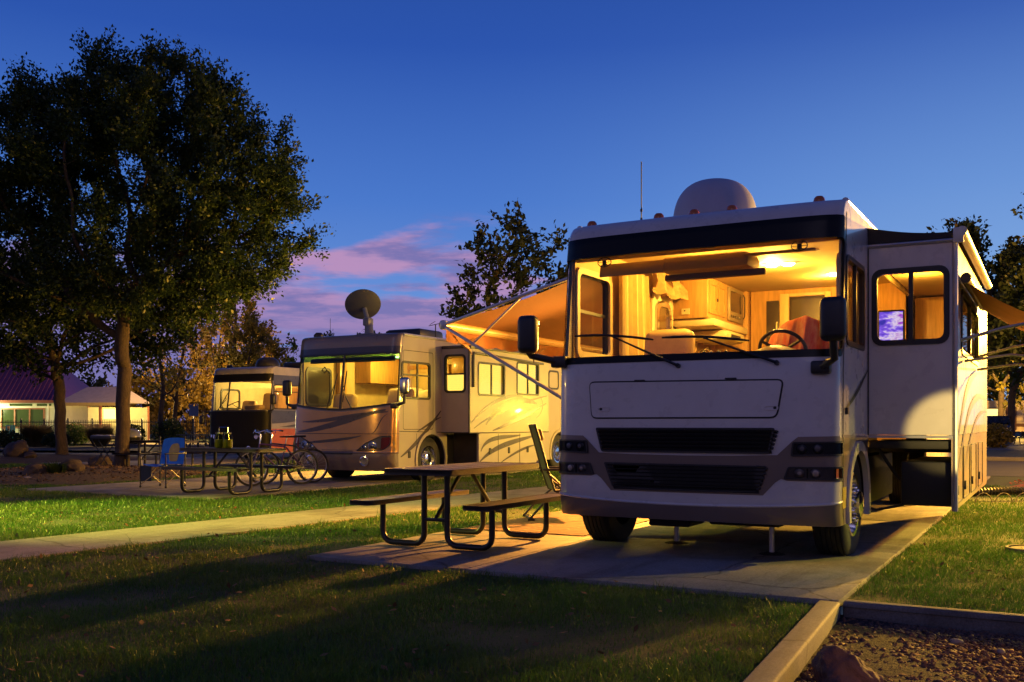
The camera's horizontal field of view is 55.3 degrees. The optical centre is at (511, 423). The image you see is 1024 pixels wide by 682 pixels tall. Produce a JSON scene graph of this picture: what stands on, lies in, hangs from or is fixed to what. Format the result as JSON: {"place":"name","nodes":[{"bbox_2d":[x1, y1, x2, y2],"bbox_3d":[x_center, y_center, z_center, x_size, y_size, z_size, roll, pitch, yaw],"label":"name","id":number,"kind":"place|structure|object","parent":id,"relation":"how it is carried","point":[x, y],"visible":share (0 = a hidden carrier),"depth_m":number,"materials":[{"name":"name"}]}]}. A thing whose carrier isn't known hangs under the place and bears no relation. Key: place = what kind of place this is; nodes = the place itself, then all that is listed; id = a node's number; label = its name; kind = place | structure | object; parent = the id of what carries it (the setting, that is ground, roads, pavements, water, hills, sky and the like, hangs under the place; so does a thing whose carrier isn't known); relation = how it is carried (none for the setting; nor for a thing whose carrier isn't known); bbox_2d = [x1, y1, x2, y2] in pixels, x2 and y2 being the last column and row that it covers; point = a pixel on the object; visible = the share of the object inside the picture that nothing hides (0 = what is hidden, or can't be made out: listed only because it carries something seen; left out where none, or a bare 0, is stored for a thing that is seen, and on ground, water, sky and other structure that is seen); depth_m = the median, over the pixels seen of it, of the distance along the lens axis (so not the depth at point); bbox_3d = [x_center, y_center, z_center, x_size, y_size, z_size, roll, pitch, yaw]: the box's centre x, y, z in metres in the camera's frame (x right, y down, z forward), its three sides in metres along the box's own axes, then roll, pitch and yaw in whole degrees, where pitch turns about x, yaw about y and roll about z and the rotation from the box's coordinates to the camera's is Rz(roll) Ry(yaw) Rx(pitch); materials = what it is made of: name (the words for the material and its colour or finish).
{"place":"outdoors","nodes":[
{"label":"outdoors","id":0,"kind":"place"},
{"bbox_2d":[10,421,54,446],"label":"fountain grass","id":1,"kind":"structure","parent":0,"point":[33,434],"depth_m":51.42,"materials":[{"name":"plant"}]},
{"bbox_2d":[0,346,98,432],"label":"house","id":2,"kind":"structure","parent":0,"point":[23,398],"depth_m":73.06,"materials":[{"name":"beige paint"}]},
{"bbox_2d":[0,408,44,427],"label":"window","id":3,"kind":"structure","parent":2,"relation":"in","point":[7,414],"depth_m":73.02,"materials":[{"name":"green glass"}]},
{"bbox_2d":[1,450,190,452],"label":"path","id":4,"kind":"structure","parent":0,"point":[81,452],"depth_m":42.82,"materials":[{"name":"grey concrete"}]},
{"bbox_2d":[176,434,209,451],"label":"picnic table","id":5,"kind":"object","parent":4,"relation":"on","point":[195,435],"visible":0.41,"depth_m":42.45,"materials":[{"name":"metal"}]},
{"bbox_2d":[78,424,115,446],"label":"fountain grass","id":6,"kind":"object","parent":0,"point":[99,430],"depth_m":51.59,"materials":[{"name":"plant"}]},
{"bbox_2d":[0,443,208,449],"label":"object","id":7,"kind":"object","parent":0,"point":[70,447],"visible":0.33,"depth_m":49.79,"materials":[{"name":"brown plant"}]},
{"bbox_2d":[0,429,28,446],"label":"round shrub","id":8,"kind":"object","parent":7,"relation":"on","point":[5,438],"visible":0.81,"depth_m":49.72,"materials":[{"name":"green plant"}]},
{"bbox_2d":[41,432,73,446],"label":"round shrub","id":9,"kind":"object","parent":7,"relation":"on","point":[48,439],"visible":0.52,"depth_m":49.61,"materials":[{"name":"green plant"}]},
{"bbox_2d":[66,422,88,445],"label":"round shrub","id":10,"kind":"object","parent":7,"relation":"on","point":[70,428],"visible":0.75,"depth_m":53.78,"materials":[{"name":"green plant"}]},
{"bbox_2d":[0,418,209,443],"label":"iron fence","id":11,"kind":"object","parent":7,"relation":"on","point":[91,422],"visible":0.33,"depth_m":59.60,"materials":[{"name":"black metal"}]},
{"bbox_2d":[130,423,146,443],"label":"round shrub","id":12,"kind":"object","parent":7,"relation":"on","point":[142,431],"visible":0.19,"depth_m":52.99,"materials":[{"name":"green plant"}]},
{"bbox_2d":[112,305,209,444],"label":"autumn tree","id":13,"kind":"object","parent":7,"relation":"on","point":[163,394],"visible":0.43,"depth_m":52.88,"materials":[{"name":"orange plant"}]},
{"bbox_2d":[151,418,184,439],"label":"round shrub","id":14,"kind":"object","parent":7,"relation":"on","point":[170,430],"visible":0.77,"depth_m":52.68,"materials":[{"name":"green plant"}]},
{"bbox_2d":[134,300,222,435],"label":"autumn tree","id":15,"kind":"object","parent":7,"relation":"on","point":[176,409],"visible":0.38,"depth_m":56.86,"materials":[{"name":"orange plant"}]},
{"bbox_2d":[189,404,197,417],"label":"sign","id":16,"kind":"object","parent":7,"relation":"on","point":[193,411],"visible":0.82,"depth_m":59.96,"materials":[{"name":"metal"}]},
{"bbox_2d":[210,310,296,374],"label":"autumn tree","id":17,"kind":"object","parent":7,"relation":"on","point":[261,329],"visible":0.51,"depth_m":59.76,"materials":[{"name":"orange plant"}]},
{"bbox_2d":[0,425,1023,681],"bbox_3d":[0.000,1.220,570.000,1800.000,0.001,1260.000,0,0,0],"label":"ground","id":18,"kind":"structure","parent":0,"point":[500,639],"depth_m":6.49,"materials":[{"name":"green plant"}]},
{"bbox_2d":[6,425,14,437],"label":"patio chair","id":19,"kind":"object","parent":18,"relation":"on","point":[9,429],"visible":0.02,"depth_m":66.26,"materials":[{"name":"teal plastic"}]},
{"bbox_2d":[0,454,158,463],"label":"mulch bed","id":20,"kind":"object","parent":18,"relation":"on","point":[43,458],"visible":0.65,"depth_m":30.82,"materials":[{"name":"brown soil"}]},
{"bbox_2d":[2,440,28,456],"bbox_3d":[-15.924,0.956,31.451,0.780,0.874,1.028,0,0,-43],"label":"rock","id":21,"kind":"object","parent":20,"relation":"on","point":[18,448],"visible":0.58,"depth_m":31.12,"materials":[{"name":"brown stone"}]},
{"bbox_2d":[24,450,36,457],"bbox_3d":[-15.253,1.023,31.018,0.409,0.371,0.551,0,0,-15],"label":"rock","id":22,"kind":"object","parent":20,"relation":"on","point":[30,454],"visible":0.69,"depth_m":30.86,"materials":[{"name":"brown stone"}]},
{"bbox_2d":[0,245,210,454],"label":"shade tree","id":23,"kind":"object","parent":20,"relation":"on","point":[25,351],"visible":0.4,"depth_m":32.03,"materials":[{"name":"green plant"}]},
{"bbox_2d":[78,370,115,406],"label":"hedge tree","id":24,"kind":"object","parent":18,"relation":"on","point":[100,382],"visible":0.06,"depth_m":90.62,"materials":[{"name":"green plant"}]},
{"bbox_2d":[88,455,111,465],"bbox_3d":[-11.437,1.091,27.186,0.661,0.445,0.569,0,0,-22],"label":"rock","id":25,"kind":"object","parent":18,"relation":"on","point":[92,460],"visible":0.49,"depth_m":27.01,"materials":[{"name":"brown stone"}]},
{"bbox_2d":[65,387,151,440],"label":"pavilion","id":26,"kind":"structure","parent":18,"relation":"on","point":[88,397],"depth_m":69.93,"materials":[{"name":"beige"}]},
{"bbox_2d":[103,409,115,418],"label":"lit window","id":27,"kind":"structure","parent":26,"relation":"in","point":[107,413],"depth_m":71.98,"materials":[{"name":"glass"}]},
{"bbox_2d":[0,464,220,484],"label":"mulch bed","id":28,"kind":"object","parent":18,"relation":"on","point":[79,478],"visible":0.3,"depth_m":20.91,"materials":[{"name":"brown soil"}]},
{"bbox_2d":[23,463,46,473],"bbox_3d":[-10.495,1.115,21.617,0.421,0.500,0.635,0,0,26],"label":"rock","id":29,"kind":"object","parent":28,"relation":"on","point":[34,467],"visible":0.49,"depth_m":21.46,"materials":[{"name":"brown stone"}]},
{"bbox_2d":[42,460,73,472],"bbox_3d":[-10.059,0.996,21.570,0.840,0.449,0.905,0,0,0],"label":"garden plant","id":30,"kind":"object","parent":28,"relation":"on","point":[56,467],"visible":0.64,"depth_m":21.47,"materials":[{"name":"green plant"}]},
{"bbox_2d":[61,459,84,470],"bbox_3d":[-9.985,1.054,22.183,0.530,0.526,0.582,0,0,35],"label":"rock","id":31,"kind":"object","parent":28,"relation":"on","point":[77,464],"visible":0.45,"depth_m":22.06,"materials":[{"name":"brown stone"}]},
{"bbox_2d":[90,434,114,464],"bbox_3d":[-10.845,0.733,26.000,0.620,0.906,0.340,0,0,10],"label":"camp stove","id":32,"kind":"object","parent":28,"relation":"on","point":[109,437],"visible":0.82,"depth_m":25.87,"materials":[{"name":"grey metal"}]},
{"bbox_2d":[130,426,142,465],"bbox_3d":[-10.375,0.611,26.591,0.590,1.101,0.607,0,0,0],"label":"kettle grill","id":33,"kind":"object","parent":28,"relation":"on","point":[135,434],"visible":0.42,"depth_m":26.46,"materials":[{"name":"grey metal"}]},
{"bbox_2d":[0,24,334,465],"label":"shade tree","id":34,"kind":"object","parent":28,"relation":"on","point":[125,118],"visible":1,"depth_m":23.96,"materials":[{"name":"green plant"}]},
{"bbox_2d":[102,371,179,435],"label":"hedge tree","id":35,"kind":"object","parent":18,"relation":"on","point":[135,389],"visible":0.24,"depth_m":83.51,"materials":[{"name":"orange plant"}]},
{"bbox_2d":[41,453,294,466],"bbox_3d":[-8.186,1.252,35.593,4.838,0.135,16.388,0,0,29],"label":"parking pad","id":36,"kind":"object","parent":18,"relation":"on","point":[209,460],"visible":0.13,"depth_m":31.55,"materials":[{"name":"concrete"}]},
{"bbox_2d":[112,440,206,466],"bbox_3d":[-9.168,0.816,25.500,1.840,0.763,1.560,0,0,14],"label":"picnic table","id":37,"kind":"object","parent":36,"relation":"on","point":[157,442],"visible":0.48,"depth_m":25.49,"materials":[{"name":"metal"}]},
{"bbox_2d":[199,357,299,457],"bbox_3d":[-6.570,-0.490,36.168,3.220,3.420,10.228,0,0,29],"label":"motorhome","id":38,"kind":"object","parent":36,"relation":"on","point":[247,402],"visible":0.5,"depth_m":31.97,"materials":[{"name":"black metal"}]},
{"bbox_2d":[273,384,297,409],"bbox_3d":[-7.353,-0.870,32.056,0.050,0.820,1.380,0,0,29],"label":"window","id":39,"kind":"structure","parent":38,"relation":"in","point":[274,385],"depth_m":31.72,"materials":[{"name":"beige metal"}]},
{"bbox_2d":[136,360,203,433],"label":"hedge tree","id":40,"kind":"object","parent":18,"relation":"on","point":[182,378],"visible":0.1,"depth_m":84.96,"materials":[{"name":"orange plant"}]},
{"bbox_2d":[165,373,212,438],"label":"hedge tree","id":41,"kind":"object","parent":18,"relation":"on","point":[207,403],"visible":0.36,"depth_m":78.98,"materials":[{"name":"orange plant"}]},
{"bbox_2d":[185,350,240,430],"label":"hedge tree","id":42,"kind":"object","parent":18,"relation":"on","point":[201,391],"visible":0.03,"depth_m":83.25,"materials":[{"name":"orange plant"}]},
{"bbox_2d":[196,291,265,369],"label":"autumn tree","id":43,"kind":"object","parent":18,"relation":"on","point":[229,322],"visible":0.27,"depth_m":61.65,"materials":[{"name":"orange plant"}]},
{"bbox_2d":[181,296,282,399],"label":"autumn tree","id":44,"kind":"object","parent":18,"relation":"on","point":[221,330],"visible":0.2,"depth_m":65.52,"materials":[{"name":"orange plant"}]},
{"bbox_2d":[261,336,296,366],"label":"evergreen tree","id":45,"kind":"object","parent":18,"relation":"on","point":[288,359],"visible":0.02,"depth_m":83.60,"materials":[{"name":"green plant"}]},
{"bbox_2d":[0,486,558,561],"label":"footpath","id":46,"kind":"structure","parent":18,"relation":"on","point":[48,546],"depth_m":11.29,"materials":[{"name":"concrete"}]},
{"bbox_2d":[27,460,539,499],"bbox_3d":[-2.351,1.252,24.759,4.688,0.135,18.388,0,0,29],"label":"parking pad","id":47,"kind":"object","parent":18,"relation":"on","point":[327,481],"visible":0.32,"depth_m":18.77,"materials":[{"name":"concrete"}]},
{"bbox_2d":[139,436,186,487],"bbox_3d":[-6.533,0.710,18.397,0.630,0.950,0.681,0,0,20],"label":"camp chair","id":48,"kind":"object","parent":47,"relation":"on","point":[171,454],"visible":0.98,"depth_m":18.57,"materials":[{"name":"blue fabric"}]},
{"bbox_2d":[161,447,301,494],"bbox_3d":[-4.830,0.800,16.900,1.840,0.763,1.560,0,0,29],"label":"picnic table","id":49,"kind":"object","parent":47,"relation":"on","point":[216,467],"visible":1,"depth_m":16.72,"materials":[{"name":"wood"}]},
{"bbox_2d":[214,427,232,447],"bbox_3d":[-4.940,0.239,16.750,0.410,0.369,0.170,0,0,29],"label":"drink jar carrier","id":50,"kind":"object","parent":49,"relation":"on","point":[223,443],"visible":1,"depth_m":16.72,"materials":[{"name":"green glass"}]},
{"bbox_2d":[235,430,317,485],"bbox_3d":[-4.535,0.653,18.900,1.734,1.078,0.664,0,0,-38],"label":"bicycle","id":51,"kind":"object","parent":47,"relation":"on","point":[266,460],"visible":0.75,"depth_m":18.96,"materials":[{"name":"metal"}]},
{"bbox_2d":[246,430,328,484],"bbox_3d":[-4.435,0.653,19.400,1.734,1.078,0.664,0,0,-36],"label":"bicycle","id":52,"kind":"object","parent":47,"relation":"on","point":[276,457],"visible":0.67,"depth_m":19.50,"materials":[{"name":"metal"}]},
{"bbox_2d":[282,289,560,480],"bbox_3d":[-0.725,-0.854,24.651,3.650,4.148,11.014,0,0,29],"label":"motorhome","id":53,"kind":"object","parent":47,"relation":"on","point":[369,399],"visible":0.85,"depth_m":20.94,"materials":[{"name":"beige paint"}]},
{"bbox_2d":[401,361,430,399],"bbox_3d":[-1.988,-0.890,20.179,0.050,0.780,1.060,0,0,29],"label":"window","id":54,"kind":"structure","parent":53,"relation":"in","point":[411,362],"depth_m":20.21,"materials":[{"name":"glass"}]},
{"bbox_2d":[548,370,558,389],"bbox_3d":[1.082,-1.150,25.714,0.050,0.500,0.600,0,0,29],"label":"window","id":55,"kind":"structure","parent":53,"relation":"in","point":[557,372],"depth_m":25.61,"materials":[{"name":"white plastic"}]},
{"bbox_2d":[280,332,300,362],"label":"evergreen tree","id":56,"kind":"object","parent":18,"relation":"on","point":[294,346],"visible":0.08,"depth_m":87.62,"materials":[{"name":"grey plant"}]},
{"bbox_2d":[439,199,569,318],"bbox_3d":[0.275,-3.610,37.018,6.161,9.792,3.587,0,0,0],"label":"garden tree","id":57,"kind":"object","parent":18,"relation":"on","point":[521,279],"visible":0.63,"depth_m":36.59,"materials":[{"name":"green plant"}]},
{"bbox_2d":[0,503,1010,681],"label":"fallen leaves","id":58,"kind":"object","parent":18,"relation":"on","point":[141,621],"visible":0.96,"depth_m":6.79,"materials":[{"name":"brown plant"}]},
{"bbox_2d":[49,443,1023,460],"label":"road kerb","id":59,"kind":"structure","parent":18,"relation":"on","point":[988,458],"depth_m":49.48,"materials":[{"name":"concrete"}]},
{"bbox_2d":[307,476,989,614],"bbox_3d":[4.510,1.252,15.504,4.618,0.135,17.908,0,0,29],"label":"parking pad","id":60,"kind":"object","parent":18,"relation":"on","point":[718,558],"visible":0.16,"depth_m":8.69,"materials":[{"name":"concrete"}]},
{"bbox_2d":[349,462,559,550],"bbox_3d":[-0.460,0.800,9.800,1.560,0.763,1.840,0,0,29],"label":"picnic table","id":61,"kind":"object","parent":60,"relation":"on","point":[483,506],"visible":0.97,"depth_m":9.48,"materials":[{"name":"wood"}]},
{"bbox_2d":[464,511,648,535],"bbox_3d":[0.736,1.179,11.777,1.500,0.007,2.600,0,0,29],"label":"outdoor mat","id":62,"kind":"object","parent":60,"relation":"on","point":[560,523],"visible":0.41,"depth_m":11.30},
{"bbox_2d":[522,424,581,520],"bbox_3d":[0.579,0.592,12.174,0.834,1.175,0.615,0,0,-6],"label":"reclining chair","id":63,"kind":"object","parent":62,"relation":"on","point":[544,467],"visible":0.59,"depth_m":12.09,"materials":[{"name":"black plastic"}]},
{"bbox_2d":[439,162,1023,555],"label":"motorhome","id":64,"kind":"object","parent":60,"relation":"on","point":[690,396],"visible":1,"depth_m":9.14,"materials":[{"name":"beige paint"}]},
{"bbox_2d":[580,274,607,354],"bbox_3d":[0.801,-1.105,10.008,0.050,0.850,0.830,0,0,29],"label":"window","id":65,"kind":"structure","parent":64,"relation":"in","point":[604,284],"depth_m":10.33,"materials":[{"name":"black plastic"}]},
{"bbox_2d":[649,287,672,331],"bbox_3d":[1.753,-0.675,11.545,0.075,1.810,0.880,0,0,29],"label":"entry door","id":66,"kind":"structure","parent":64,"relation":"in","point":[661,309],"depth_m":11.49,"materials":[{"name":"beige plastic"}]},
{"bbox_2d":[769,315,829,348],"bbox_3d":[2.799,-0.527,9.352,0.800,1.008,0.734,0,0,29],"label":"seat","id":67,"kind":"object","parent":64,"relation":"in","point":[805,328],"visible":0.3,"depth_m":9.22,"materials":[{"name":"fabric"}]},
{"bbox_2d":[846,254,864,350],"bbox_3d":[3.083,-1.075,8.818,0.050,0.790,0.920,0,0,29],"label":"window","id":68,"kind":"structure","parent":64,"relation":"in","point":[856,266],"depth_m":8.82,"materials":[{"name":"black glass"}]},
{"bbox_2d":[743,600,839,681],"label":"kerb strip","id":69,"kind":"object","parent":18,"relation":"on","point":[790,654],"visible":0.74,"depth_m":5.28,"materials":[{"name":"concrete"}]},
{"bbox_2d":[843,599,1023,635],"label":"kerb edge","id":70,"kind":"object","parent":18,"relation":"on","point":[994,624],"visible":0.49,"depth_m":6.25,"materials":[{"name":"concrete"}]},
{"bbox_2d":[926,215,1023,372],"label":"street tree","id":71,"kind":"object","parent":18,"relation":"on","point":[975,235],"visible":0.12,"depth_m":34.55,"materials":[{"name":"green plant"}]},
{"bbox_2d":[975,492,1023,502],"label":"hose support","id":72,"kind":"object","parent":18,"relation":"on","point":[997,496],"visible":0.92,"depth_m":14.93,"materials":[{"name":"black plastic"}]},
{"bbox_2d":[972,487,1023,496],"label":"sewer hose","id":73,"kind":"object","parent":72,"relation":"on","point":[990,491],"visible":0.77,"depth_m":15.45,"materials":[{"name":"beige plastic"}]},
{"bbox_2d":[987,423,1014,447],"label":"bush","id":74,"kind":"object","parent":18,"relation":"on","point":[998,432],"visible":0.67,"depth_m":49.45,"materials":[{"name":"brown plant"}]},
{"bbox_2d":[987,192,1023,375],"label":"street tree","id":75,"kind":"object","parent":18,"relation":"on","point":[1014,258],"visible":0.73,"depth_m":30.85,"materials":[{"name":"green plant"}]},
{"bbox_2d":[987,360,1023,415],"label":"road tree","id":76,"kind":"object","parent":18,"relation":"on","point":[999,389],"visible":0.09,"depth_m":83.78,"materials":[{"name":"orange plant"}]},
{"bbox_2d":[987,359,1023,435],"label":"skyline tree","id":77,"kind":"object","parent":18,"relation":"on","point":[992,396],"visible":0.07,"depth_m":100.28,"materials":[{"name":"orange plant"}]},
{"bbox_2d":[987,401,1023,430],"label":"motorhome","id":78,"kind":"object","parent":18,"relation":"on","point":[992,408],"visible":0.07,"depth_m":88.03,"materials":[{"name":"beige metal"}]},
{"bbox_2d":[987,408,997,415],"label":"window","id":79,"kind":"structure","parent":78,"relation":"in","point":[990,411],"depth_m":87.99,"materials":[{"name":"yellow glass"}]},
{"bbox_2d":[1006,407,1016,430],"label":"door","id":80,"kind":"structure","parent":78,"relation":"in","point":[1006,407],"depth_m":88.04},
{"bbox_2d":[990,368,1022,400],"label":"skyline tree","id":81,"kind":"object","parent":18,"relation":"on","point":[1017,395],"visible":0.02,"depth_m":102.50,"materials":[{"name":"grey plant"}]},
{"bbox_2d":[1005,544,1023,552],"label":"valve cover","id":82,"kind":"object","parent":18,"relation":"on","point":[1015,547],"visible":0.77,"depth_m":9.38,"materials":[{"name":"concrete"}]},
{"bbox_2d":[0,449,1023,476],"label":"road","id":83,"kind":"structure","parent":0,"point":[1006,468],"depth_m":29.89,"materials":[{"name":"grey asphalt"}]},
{"bbox_2d":[0,0,1023,420],"label":"sky","id":84,"kind":"structure","parent":0,"point":[418,120],"materials":[{"name":"blue"}]},
{"bbox_2d":[794,615,1023,681],"bbox_3d":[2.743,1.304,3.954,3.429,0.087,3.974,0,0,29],"label":"gravel","id":85,"kind":"structure","parent":0,"point":[1008,664],"depth_m":5.57,"materials":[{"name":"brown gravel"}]},
{"bbox_2d":[811,644,883,681],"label":"boulder","id":86,"kind":"object","parent":85,"relation":"on","point":[832,663],"visible":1,"depth_m":4.73,"materials":[{"name":"red stone"}]},
{"bbox_2d":[950,638,963,643],"bbox_3d":[2.635,1.298,5.807,0.093,0.042,0.081,0,0,26],"label":"pebble","id":87,"kind":"object","parent":85,"relation":"on","point":[954,640],"visible":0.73,"depth_m":5.79,"materials":[{"name":"grey stone"}]},
{"bbox_2d":[997,648,1005,652],"bbox_3d":[2.772,1.299,5.556,0.056,0.048,0.079,0,0,24],"label":"pebble","id":88,"kind":"object","parent":85,"relation":"on","point":[1000,650],"visible":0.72,"depth_m":5.53,"materials":[{"name":"grey stone"}]},
{"bbox_2d":[987,440,1023,449],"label":"car park","id":89,"kind":"structure","parent":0,"point":[1017,445],"depth_m":50.04,"materials":[{"name":"grey asphalt"}]},
{"bbox_2d":[987,416,1011,430],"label":"pickup truck","id":90,"kind":"object","parent":89,"relation":"on","point":[1003,420],"visible":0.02,"depth_m":67.75,"materials":[{"name":"blue paint"}]},
{"bbox_2d":[987,303,1023,440],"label":"street tree","id":91,"kind":"object","parent":89,"relation":"on","point":[1017,376],"visible":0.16,"depth_m":68.81,"materials":[{"name":"green plant"}]},
{"bbox_2d":[1006,431,1023,443],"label":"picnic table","id":92,"kind":"object","parent":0,"point":[1017,437],"visible":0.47,"depth_m":57.63,"materials":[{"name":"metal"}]}
]}

